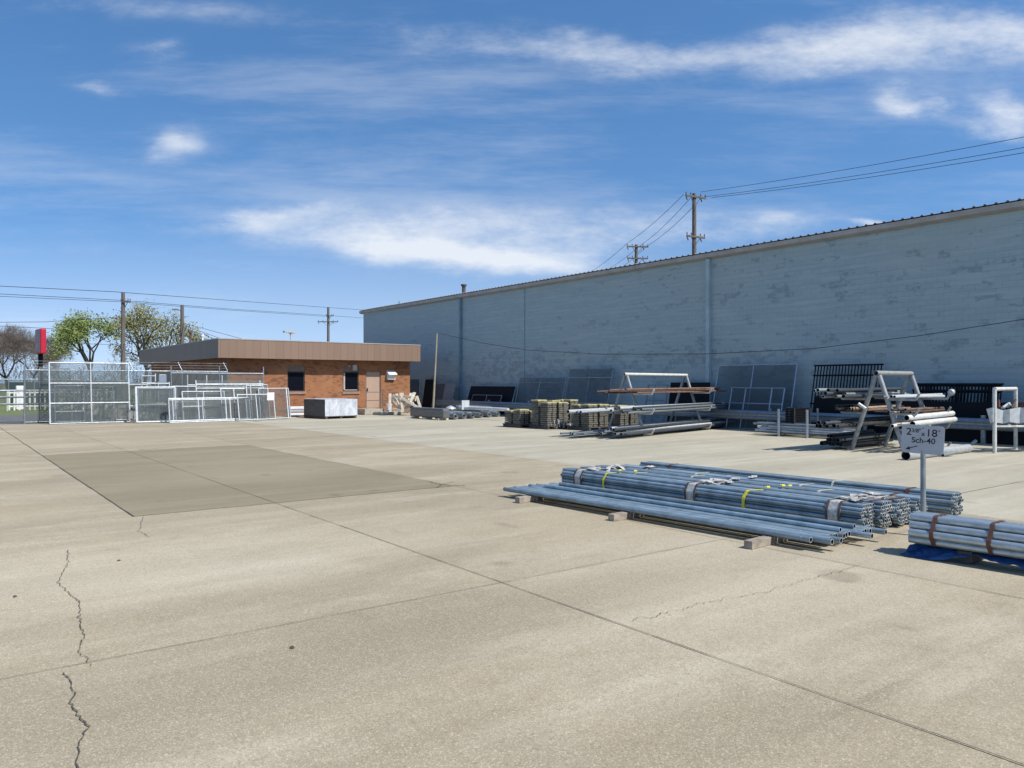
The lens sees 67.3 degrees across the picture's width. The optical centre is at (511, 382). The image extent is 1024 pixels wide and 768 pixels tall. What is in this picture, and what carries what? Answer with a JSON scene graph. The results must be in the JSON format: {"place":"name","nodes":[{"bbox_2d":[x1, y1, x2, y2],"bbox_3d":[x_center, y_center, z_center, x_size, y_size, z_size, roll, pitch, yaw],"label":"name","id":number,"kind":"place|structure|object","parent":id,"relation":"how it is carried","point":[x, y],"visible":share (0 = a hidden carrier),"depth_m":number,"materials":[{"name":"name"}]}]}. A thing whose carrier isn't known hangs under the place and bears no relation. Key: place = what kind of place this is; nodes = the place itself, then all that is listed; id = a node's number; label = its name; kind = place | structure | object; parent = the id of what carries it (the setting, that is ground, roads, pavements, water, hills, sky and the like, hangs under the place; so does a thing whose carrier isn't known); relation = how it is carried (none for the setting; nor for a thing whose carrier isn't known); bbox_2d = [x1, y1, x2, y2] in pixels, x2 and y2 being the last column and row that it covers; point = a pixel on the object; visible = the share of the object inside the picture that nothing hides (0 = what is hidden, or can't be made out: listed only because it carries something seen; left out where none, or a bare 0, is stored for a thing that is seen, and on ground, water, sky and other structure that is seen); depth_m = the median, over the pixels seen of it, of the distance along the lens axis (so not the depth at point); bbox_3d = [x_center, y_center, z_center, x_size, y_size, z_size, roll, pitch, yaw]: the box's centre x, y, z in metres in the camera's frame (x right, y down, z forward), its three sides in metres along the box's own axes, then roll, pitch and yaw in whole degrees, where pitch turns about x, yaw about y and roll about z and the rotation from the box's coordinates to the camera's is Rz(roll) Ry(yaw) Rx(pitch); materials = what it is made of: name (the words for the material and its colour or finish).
{"place":"outdoors","nodes":[
{"label":"outdoors","id":0,"kind":"place"},
{"bbox_2d":[0,414,119,423],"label":"road","id":1,"kind":"structure","parent":0,"point":[11,419],"depth_m":40.34,"materials":[{"name":"asphalt"}]},
{"bbox_2d":[0,389,106,418],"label":"rail barrier","id":2,"kind":"object","parent":1,"relation":"on","point":[26,396],"depth_m":37.09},
{"bbox_2d":[39,368,70,422],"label":"chain link gate","id":3,"kind":"structure","parent":1,"relation":"on","point":[44,382],"depth_m":36.90,"materials":[{"name":"grey"}]},
{"bbox_2d":[0,383,151,420],"bbox_3d":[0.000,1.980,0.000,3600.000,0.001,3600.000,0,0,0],"label":"ground","id":4,"kind":"structure","parent":0,"point":[3,410],"depth_m":56.42,"materials":[{"name":"green plant"}]},
{"bbox_2d":[0,335,19,368],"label":"bare tree","id":5,"kind":"object","parent":4,"relation":"on","point":[8,350],"visible":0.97,"depth_m":92.48,"materials":[{"name":"brown plant"}]},
{"bbox_2d":[0,323,43,388],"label":"bare tree","id":6,"kind":"object","parent":4,"relation":"on","point":[14,332],"visible":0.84,"depth_m":94.86,"materials":[{"name":"brown plant"}]},
{"bbox_2d":[0,333,74,380],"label":"bare tree","id":7,"kind":"object","parent":4,"relation":"on","point":[47,349],"visible":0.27,"depth_m":103.01,"materials":[{"name":"brown plant"}]},
{"bbox_2d":[35,328,45,402],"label":"pylon sign","id":8,"kind":"object","parent":4,"relation":"on","point":[40,342],"visible":0.86,"depth_m":59.63,"materials":[{"name":"black paint"}]},
{"bbox_2d":[0,378,121,402],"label":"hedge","id":9,"kind":"object","parent":4,"relation":"on","point":[12,385],"visible":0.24,"depth_m":67.87,"materials":[{"name":"grey"}]},
{"bbox_2d":[0,346,151,392],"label":"distant woods","id":10,"kind":"object","parent":4,"relation":"on","point":[21,372],"visible":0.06,"depth_m":146.46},
{"bbox_2d":[44,308,126,372],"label":"leafy tree","id":11,"kind":"object","parent":4,"relation":"on","point":[75,324],"visible":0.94,"depth_m":80.07,"materials":[{"name":"green plant"}]},
{"bbox_2d":[121,292,130,392],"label":"utility pole","id":12,"kind":"object","parent":4,"relation":"on","point":[123,356],"visible":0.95,"depth_m":73.84,"materials":[{"name":"brown wood"}]},
{"bbox_2d":[104,299,199,399],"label":"leafy tree","id":13,"kind":"object","parent":4,"relation":"on","point":[144,319],"visible":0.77,"depth_m":80.16,"materials":[{"name":"green plant"}]},
{"bbox_2d":[135,318,211,351],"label":"leafy tree","id":14,"kind":"object","parent":4,"relation":"on","point":[175,337],"visible":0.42,"depth_m":82.59,"materials":[{"name":"green plant"}]},
{"bbox_2d":[0,405,1023,767],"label":"concrete yard","id":15,"kind":"structure","parent":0,"point":[424,593],"depth_m":6.45,"materials":[{"name":"concrete"}]},
{"bbox_2d":[7,391,113,410],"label":"picket fence","id":16,"kind":"object","parent":15,"relation":"on","point":[8,401],"visible":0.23,"depth_m":53.23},
{"bbox_2d":[54,385,85,422],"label":"chain link gate","id":17,"kind":"structure","parent":15,"relation":"on","point":[69,401],"depth_m":36.45,"materials":[{"name":"metal"}]},
{"bbox_2d":[48,362,130,423],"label":"chain link gate","id":18,"kind":"structure","parent":15,"relation":"on","point":[91,379],"depth_m":36.22,"materials":[{"name":"grey metal"}]},
{"bbox_2d":[85,387,113,421],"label":"chain link gate","id":19,"kind":"structure","parent":15,"relation":"on","point":[100,404],"depth_m":37.38,"materials":[{"name":"grey metal"}]},
{"bbox_2d":[73,380,127,419],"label":"chain link gate","id":20,"kind":"structure","parent":15,"relation":"on","point":[101,397],"depth_m":38.23,"materials":[{"name":"metal"}]},
{"bbox_2d":[23,361,227,423],"bbox_3d":[-18.936,0.430,38.426,9.264,2.980,0.262,0,0,-37],"label":"chain link fence","id":21,"kind":"object","parent":15,"relation":"on","point":[25,393],"visible":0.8,"depth_m":37.20,"materials":[{"name":"metal"}]},
{"bbox_2d":[135,387,176,422],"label":"chain link gate","id":22,"kind":"structure","parent":15,"relation":"on","point":[137,402],"depth_m":36.64,"materials":[{"name":"grey metal"}]},
{"bbox_2d":[138,388,177,420],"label":"chain link gate","id":23,"kind":"structure","parent":15,"relation":"on","point":[155,404],"depth_m":37.45,"materials":[{"name":"metal"}]},
{"bbox_2d":[181,391,225,419],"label":"chain link gate","id":24,"kind":"structure","parent":15,"relation":"on","point":[203,392],"depth_m":37.84,"materials":[{"name":"grey metal"}]},
{"bbox_2d":[168,397,250,422],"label":"chain link gate","id":25,"kind":"structure","parent":15,"relation":"on","point":[218,419],"depth_m":37.41,"materials":[{"name":"grey metal"}]},
{"bbox_2d":[170,366,263,419],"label":"chain link gate","id":26,"kind":"structure","parent":15,"relation":"on","point":[177,373],"depth_m":39.80,"materials":[{"name":"metal"}]},
{"bbox_2d":[195,380,263,418],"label":"chain link gate","id":27,"kind":"structure","parent":15,"relation":"on","point":[227,384],"depth_m":38.82,"materials":[{"name":"grey metal"}]},
{"bbox_2d":[220,388,259,419],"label":"chain link gate","id":28,"kind":"structure","parent":15,"relation":"on","point":[229,389],"depth_m":38.79,"materials":[{"name":"grey metal"}]},
{"bbox_2d":[237,394,275,420],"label":"chain link gate","id":29,"kind":"structure","parent":15,"relation":"on","point":[247,408],"depth_m":38.86,"materials":[{"name":"grey metal"}]},
{"bbox_2d":[258,388,290,418],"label":"chain link gate","id":30,"kind":"structure","parent":15,"relation":"on","point":[270,396],"depth_m":40.07,"materials":[{"name":"grey metal"}]},
{"bbox_2d":[139,331,420,416],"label":"brick office","id":31,"kind":"structure","parent":15,"relation":"on","point":[301,370],"depth_m":45.27,"materials":[{"name":"brown brick"}]},
{"bbox_2d":[287,365,305,393],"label":"window","id":32,"kind":"structure","parent":31,"relation":"in","point":[295,373],"depth_m":44.28,"materials":[{"name":"black glass"}]},
{"bbox_2d":[342,365,359,393],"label":"window","id":33,"kind":"structure","parent":31,"relation":"in","point":[350,377],"depth_m":46.32,"materials":[{"name":"black glass"}]},
{"bbox_2d":[366,371,380,407],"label":"door","id":34,"kind":"structure","parent":31,"relation":"in","point":[373,378],"depth_m":47.27,"materials":[{"name":"beige paint"}]},
{"bbox_2d":[303,398,356,418],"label":"wrapped pallet","id":35,"kind":"object","parent":15,"relation":"on","point":[324,408],"visible":1,"depth_m":40.97,"materials":[{"name":"white plastic"}]},
{"bbox_2d":[357,392,407,414],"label":"entry stoop","id":36,"kind":"object","parent":15,"relation":"on","point":[370,411],"visible":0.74,"depth_m":45.71,"materials":[{"name":"concrete"}]},
{"bbox_2d":[422,379,433,407],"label":"black sheet","id":37,"kind":"object","parent":15,"relation":"on","point":[427,395],"visible":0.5,"depth_m":53.16,"materials":[{"name":"paint"}]},
{"bbox_2d":[410,407,448,419],"bbox_3d":[-4.338,1.623,40.326,0.600,0.595,3.400,0,0,-37],"label":"wrapped bundle","id":38,"kind":"object","parent":15,"relation":"on","point":[431,413],"visible":0.97,"depth_m":39.98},
{"bbox_2d":[432,333,437,407],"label":"thin pole","id":39,"kind":"object","parent":15,"relation":"on","point":[433,399],"visible":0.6,"depth_m":49.00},
{"bbox_2d":[439,319,1023,353],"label":"slack cable","id":40,"kind":"object","parent":39,"relation":"attached to","point":[790,349],"visible":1,"depth_m":28.98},
{"bbox_2d":[466,412,474,418],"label":"fence roll","id":41,"kind":"object","parent":15,"relation":"on","point":[471,415],"visible":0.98,"depth_m":40.97,"materials":[{"name":"black paint"}]},
{"bbox_2d":[459,400,508,410],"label":"lamp post","id":42,"kind":"object","parent":41,"relation":"on","point":[464,405],"visible":0.9,"depth_m":40.40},
{"bbox_2d":[467,385,516,414],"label":"black gate","id":43,"kind":"structure","parent":15,"relation":"on","point":[507,393],"depth_m":46.53,"materials":[{"name":"metal"}]},
{"bbox_2d":[502,423,531,427],"bbox_3d":[0.436,1.846,33.274,1.200,0.148,1.235,0,0,-37],"label":"wooden pallet","id":44,"kind":"object","parent":15,"relation":"on","point":[514,425],"visible":0.52,"depth_m":32.83,"materials":[{"name":"brown wood"}]},
{"bbox_2d":[513,409,528,423],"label":"board bundle","id":45,"kind":"object","parent":44,"relation":"on","point":[521,417],"visible":0.99,"depth_m":32.68,"materials":[{"name":"beige wood"}]},
{"bbox_2d":[515,495,548,502],"bbox_3d":[0.629,1.872,12.707,1.430,0.094,0.110,0,0,-40],"label":"timber bearer","id":46,"kind":"object","parent":15,"relation":"on","point":[524,499],"visible":0.47,"depth_m":12.33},
{"bbox_2d":[519,486,829,535],"bbox_3d":[1.903,1.790,10.985,5.464,0.066,0.066,0,-41,50],"label":"steel pipe","id":47,"kind":"object","parent":46,"relation":"on","point":[682,511],"visible":0.37,"depth_m":10.41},
{"bbox_2d":[524,486,834,535],"bbox_3d":[1.968,1.790,11.033,0.066,0.066,5.480,-37,23,-34],"label":"steel pipe","id":48,"kind":"object","parent":46,"relation":"on","point":[831,534],"visible":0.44,"depth_m":10.30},
{"bbox_2d":[531,485,844,538],"bbox_3d":[2.109,1.790,11.072,0.069,0.068,5.479,-30,19,-36],"label":"steel pipe","id":49,"kind":"object","parent":46,"relation":"on","point":[841,535],"visible":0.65,"depth_m":10.24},
{"bbox_2d":[544,484,841,531],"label":"steel pipe","id":50,"kind":"object","parent":49,"relation":"on","point":[776,520],"visible":1,"depth_m":10.44,"materials":[{"name":"metal"}]},
{"bbox_2d":[515,377,566,402],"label":"chain link gate","id":51,"kind":"structure","parent":15,"relation":"on","point":[526,392],"depth_m":42.99,"materials":[{"name":"grey"}]},
{"bbox_2d":[529,425,568,429],"bbox_3d":[1.560,1.846,32.186,1.200,0.148,1.235,0,0,-37],"label":"wooden pallet","id":52,"kind":"object","parent":15,"relation":"on","point":[544,427],"visible":0.64,"depth_m":31.79,"materials":[{"name":"brown wood"}]},
{"bbox_2d":[531,400,546,424],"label":"board bundle","id":53,"kind":"object","parent":52,"relation":"on","point":[535,410],"visible":0.72,"depth_m":32.06,"materials":[{"name":"beige wood"}]},
{"bbox_2d":[540,402,556,425],"bbox_3d":[1.505,1.288,31.768,0.507,0.974,0.497,0,0,-37],"label":"board bundle","id":54,"kind":"object","parent":52,"relation":"on","point":[548,411],"visible":1,"depth_m":31.64,"materials":[{"name":"beige wood"}]},
{"bbox_2d":[553,402,567,424],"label":"board bundle","id":55,"kind":"object","parent":52,"relation":"on","point":[561,410],"visible":0.71,"depth_m":31.93,"materials":[{"name":"beige wood"}]},
{"bbox_2d":[568,426,607,430],"bbox_3d":[3.159,1.846,31.310,1.200,0.148,1.235,0,0,-37],"label":"wooden pallet","id":56,"kind":"object","parent":15,"relation":"on","point":[583,428],"visible":0.59,"depth_m":31.00,"materials":[{"name":"brown wood"}]},
{"bbox_2d":[580,404,597,426],"bbox_3d":[3.088,1.321,30.881,0.510,0.908,0.500,0,0,-37],"label":"board bundle","id":57,"kind":"object","parent":56,"relation":"on","point":[588,419],"visible":0.81,"depth_m":30.73,"materials":[{"name":"beige wood"}]},
{"bbox_2d":[565,368,613,403],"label":"chain link gate","id":58,"kind":"structure","parent":15,"relation":"on","point":[593,388],"depth_m":39.70,"materials":[{"name":"grey"}]},
{"bbox_2d":[608,511,647,520],"bbox_3d":[1.932,1.872,11.137,1.470,0.094,0.110,0,0,-40],"label":"timber bearer","id":59,"kind":"object","parent":15,"relation":"on","point":[618,516],"visible":0.49,"depth_m":10.75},
{"bbox_2d":[503,487,811,542],"bbox_3d":[1.637,1.790,10.845,0.066,0.066,5.470,9,-6,-40],"label":"steel pipe","id":60,"kind":"object","parent":59,"relation":"on","point":[704,522],"visible":1,"depth_m":10.22,"materials":[{"name":"metal"}]},
{"bbox_2d":[509,487,833,544],"bbox_3d":[1.779,1.790,10.786,0.066,0.066,5.626,3,-2,-40],"label":"steel pipe","id":61,"kind":"object","parent":59,"relation":"on","point":[823,540],"visible":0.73,"depth_m":9.64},
{"bbox_2d":[516,487,830,538],"bbox_3d":[1.846,1.790,10.825,0.066,0.066,5.469,35,-21,-35],"label":"steel pipe","id":62,"kind":"object","parent":59,"relation":"on","point":[685,514],"visible":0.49,"depth_m":10.18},
{"bbox_2d":[550,484,864,531],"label":"steel pipe","id":63,"kind":"object","parent":59,"relation":"on","point":[861,530],"visible":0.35,"depth_m":10.35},
{"bbox_2d":[559,482,855,527],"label":"steel pipe","id":64,"kind":"object","parent":63,"relation":"on","point":[789,516],"visible":1,"depth_m":10.72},
{"bbox_2d":[598,373,711,435],"bbox_3d":[5.661,0.788,29.941,2.343,2.298,4.990,0,0,39],"label":"pipe rack","id":65,"kind":"object","parent":15,"relation":"on","point":[627,375],"visible":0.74,"depth_m":28.77,"materials":[{"name":"metal"}]},
{"bbox_2d":[620,422,737,434],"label":"steel pipe","id":66,"kind":"object","parent":65,"relation":"on","point":[679,428],"visible":0.71,"depth_m":29.00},
{"bbox_2d":[629,406,732,411],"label":"steel pipe","id":67,"kind":"object","parent":65,"relation":"on","point":[680,408],"visible":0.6,"depth_m":29.56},
{"bbox_2d":[640,403,727,410],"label":"steel pipe","id":68,"kind":"object","parent":67,"relation":"on","point":[673,407],"visible":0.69,"depth_m":29.42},
{"bbox_2d":[667,382,709,421],"bbox_3d":[7.947,0.960,34.715,0.319,1.927,2.250,0,0,-37],"label":"black board","id":69,"kind":"object","parent":15,"relation":"on","point":[687,398],"visible":0.43,"depth_m":34.78,"materials":[{"name":"paint"}]},
{"bbox_2d":[359,198,1023,435],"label":"warehouse","id":70,"kind":"structure","parent":15,"relation":"on","point":[943,271],"depth_m":32.14,"materials":[{"name":"metal"}]},
{"bbox_2d":[410,378,420,407],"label":"door","id":71,"kind":"structure","parent":70,"relation":"in","point":[415,383],"depth_m":55.25,"materials":[{"name":"blue paint"}]},
{"bbox_2d":[436,399,1023,443],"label":"guardrail","id":72,"kind":"object","parent":15,"relation":"on","point":[982,424],"visible":0.41,"depth_m":30.03,"materials":[{"name":"metal"}]},
{"bbox_2d":[711,363,797,428],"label":"chain link gate","id":73,"kind":"structure","parent":15,"relation":"on","point":[769,383],"depth_m":31.85,"materials":[{"name":"metal"}]},
{"bbox_2d":[724,387,784,429],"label":"chain link gate","id":74,"kind":"structure","parent":15,"relation":"on","point":[766,404],"depth_m":31.38,"materials":[{"name":"metal"}]},
{"bbox_2d":[744,535,790,549],"bbox_3d":[3.330,1.872,9.386,1.600,0.094,0.110,0,0,-40],"label":"timber bearer","id":75,"kind":"object","parent":15,"relation":"on","point":[758,542],"visible":0.49,"depth_m":8.99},
{"bbox_2d":[513,486,842,543],"bbox_3d":[1.883,1.790,10.889,0.066,0.066,5.709,-39,24,-33],"label":"steel pipe","id":76,"kind":"object","parent":75,"relation":"on","point":[838,539],"visible":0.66,"depth_m":10.02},
{"bbox_2d":[531,486,836,536],"bbox_3d":[2.062,1.790,11.023,0.066,0.066,5.335,22,-14,-38],"label":"steel pipe","id":77,"kind":"object","parent":75,"relation":"on","point":[835,535],"visible":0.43,"depth_m":10.56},
{"bbox_2d":[777,408,818,437],"bbox_3d":[10.281,1.430,27.687,1.161,0.980,2.179,0,0,32],"label":"stake rack","id":78,"kind":"object","parent":15,"relation":"on","point":[807,422],"visible":0.81,"depth_m":27.29,"materials":[{"name":"metal"}]},
{"bbox_2d":[809,363,883,423],"bbox_3d":[12.340,0.602,28.622,0.588,2.574,2.716,0,0,-37],"label":"picket barrier","id":79,"kind":"object","parent":15,"relation":"on","point":[848,374],"visible":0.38,"depth_m":28.82,"materials":[{"name":"metal"}]},
{"bbox_2d":[812,396,895,437],"bbox_3d":[12.300,1.219,27.837,0.297,1.411,3.045,0,0,-37],"label":"black sheet","id":80,"kind":"object","parent":15,"relation":"on","point":[825,405],"visible":0.14,"depth_m":28.17,"materials":[{"name":"paint"}]},
{"bbox_2d":[841,371,951,451],"bbox_3d":[10.994,0.804,22.134,2.258,2.272,2.283,0,0,-40],"label":"pipe rack","id":81,"kind":"object","parent":15,"relation":"on","point":[909,375],"visible":0.64,"depth_m":21.90,"materials":[{"name":"metal"}]},
{"bbox_2d":[837,437,884,445],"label":"steel pipe","id":82,"kind":"object","parent":81,"relation":"on","point":[862,440],"visible":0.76,"depth_m":22.96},
{"bbox_2d":[835,433,885,441],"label":"steel pipe","id":83,"kind":"object","parent":82,"relation":"on","point":[862,437],"visible":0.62,"depth_m":22.79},
{"bbox_2d":[904,411,954,420],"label":"pipe","id":84,"kind":"object","parent":81,"relation":"on","point":[929,415],"visible":1,"depth_m":21.25,"materials":[{"name":"white paint"}]},
{"bbox_2d":[910,417,956,424],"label":"pipe","id":85,"kind":"object","parent":81,"relation":"on","point":[937,421],"visible":0.81,"depth_m":21.28,"materials":[{"name":"white paint"}]},
{"bbox_2d":[901,424,944,511],"bbox_3d":[5.123,1.222,9.592,0.486,1.397,0.081,0,0,37],"label":"pipe size sign","id":86,"kind":"object","parent":15,"relation":"on","point":[922,440],"visible":0.95,"depth_m":9.57,"materials":[{"name":"white"}]},
{"bbox_2d":[901,444,972,459],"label":"pipe","id":87,"kind":"object","parent":15,"relation":"on","point":[963,448],"visible":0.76,"depth_m":20.20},
{"bbox_2d":[912,383,1003,402],"bbox_3d":[14.510,0.956,25.284,0.438,1.868,2.812,0,0,-37],"label":"picket barrier","id":88,"kind":"object","parent":15,"relation":"on","point":[957,390],"visible":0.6,"depth_m":25.17,"materials":[{"name":"metal"}]},
{"bbox_2d":[918,385,1000,401],"bbox_3d":[14.622,0.981,25.375,0.428,1.816,2.539,0,0,-37],"label":"picket barrier","id":89,"kind":"object","parent":15,"relation":"on","point":[962,392],"visible":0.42,"depth_m":25.32,"materials":[{"name":"metal"}]},
{"bbox_2d":[896,401,1023,445],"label":"black sheet","id":90,"kind":"object","parent":15,"relation":"on","point":[968,409],"visible":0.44,"depth_m":24.67,"materials":[{"name":"paint"}]},
{"bbox_2d":[899,543,1023,568],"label":"blue tarp","id":91,"kind":"object","parent":15,"relation":"on","point":[923,551],"visible":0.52,"depth_m":8.28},
{"bbox_2d":[908,511,1023,558],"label":"pipe bundle","id":92,"kind":"object","parent":91,"relation":"on","point":[994,537],"visible":1,"depth_m":8.11,"materials":[{"name":"metal"}]},
{"bbox_2d":[958,550,983,564],"bbox_3d":[4.960,1.852,8.292,0.450,0.130,0.140,0,0,-41],"label":"timber block","id":93,"kind":"object","parent":15,"relation":"on","point":[972,559],"depth_m":8.14,"materials":[{"name":"brown wood"}]},
{"bbox_2d":[992,387,1023,452],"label":"scrap stand","id":94,"kind":"object","parent":15,"relation":"on","point":[1015,426],"visible":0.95,"depth_m":20.90,"materials":[{"name":"white paint"}]},
{"bbox_2d":[986,407,1023,423],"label":"folded sheet","id":95,"kind":"object","parent":94,"relation":"on","point":[1014,415],"visible":1,"depth_m":20.92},
{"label":"timber bearer","id":96,"kind":"object","parent":15,"relation":"on","visible":0},
{"bbox_2d":[560,467,874,526],"bbox_3d":[2.836,1.681,11.941,0.539,0.399,5.510,0,0,-40],"label":"pipe bundle","id":97,"kind":"object","parent":96,"relation":"on","point":[852,510],"visible":0.89,"depth_m":11.19,"materials":[{"name":"metal"}]},
{"bbox_2d":[580,466,894,526],"bbox_3d":[3.114,1.681,12.104,0.443,0.399,5.517,0,0,-40],"label":"pipe bundle","id":98,"kind":"object","parent":96,"relation":"on","point":[882,508],"visible":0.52,"depth_m":10.86,"materials":[{"name":"metal"}]},
{"bbox_2d":[595,464,910,524],"bbox_3d":[3.430,1.684,12.301,0.391,0.392,5.529,0,0,-40],"label":"pipe bundle","id":99,"kind":"object","parent":96,"relation":"on","point":[901,512],"visible":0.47,"depth_m":11.01,"materials":[{"name":"metal"}]},
{"bbox_2d":[620,464,927,519],"bbox_3d":[3.815,1.689,12.450,0.391,0.383,5.400,0,0,-40],"label":"pipe bundle","id":100,"kind":"object","parent":96,"relation":"on","point":[914,503],"visible":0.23,"depth_m":11.77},
{"bbox_2d":[639,461,963,515],"bbox_3d":[4.426,1.707,12.921,0.383,0.339,5.670,0,0,-40],"label":"pipe bundle","id":101,"kind":"object","parent":96,"relation":"on","point":[943,502],"visible":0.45,"depth_m":11.78,"materials":[{"name":"metal"}]},
{"bbox_2d":[0,0,1023,382],"label":"sky","id":102,"kind":"structure","parent":0,"point":[350,155],"materials":[{"name":"blue"}]},
{"bbox_2d":[685,192,705,254],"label":"utility pole","id":103,"kind":"object","parent":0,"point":[693,196],"visible":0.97,"depth_m":61.85,"materials":[{"name":"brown wood"}]},
{"label":"steel pipe","id":104,"kind":"object","parent":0,"visible":0},
{"bbox_2d":[612,418,725,430],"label":"steel pipe","id":105,"kind":"object","parent":104,"relation":"on","point":[657,425],"visible":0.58,"depth_m":28.56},
{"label":"steel pipe","id":106,"kind":"object","parent":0,"visible":0},
{"bbox_2d":[757,422,841,428],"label":"steel pipe","id":107,"kind":"object","parent":106,"relation":"on","point":[784,423],"visible":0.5,"depth_m":27.60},
{"bbox_2d":[785,407,810,422],"bbox_3d":[10.291,1.170,27.684,1.020,0.530,0.360,0,0,-37],"label":"slatted crate","id":108,"kind":"object","parent":107,"relation":"on","point":[795,415],"visible":0.94,"depth_m":27.48,"materials":[{"name":"black paint"}]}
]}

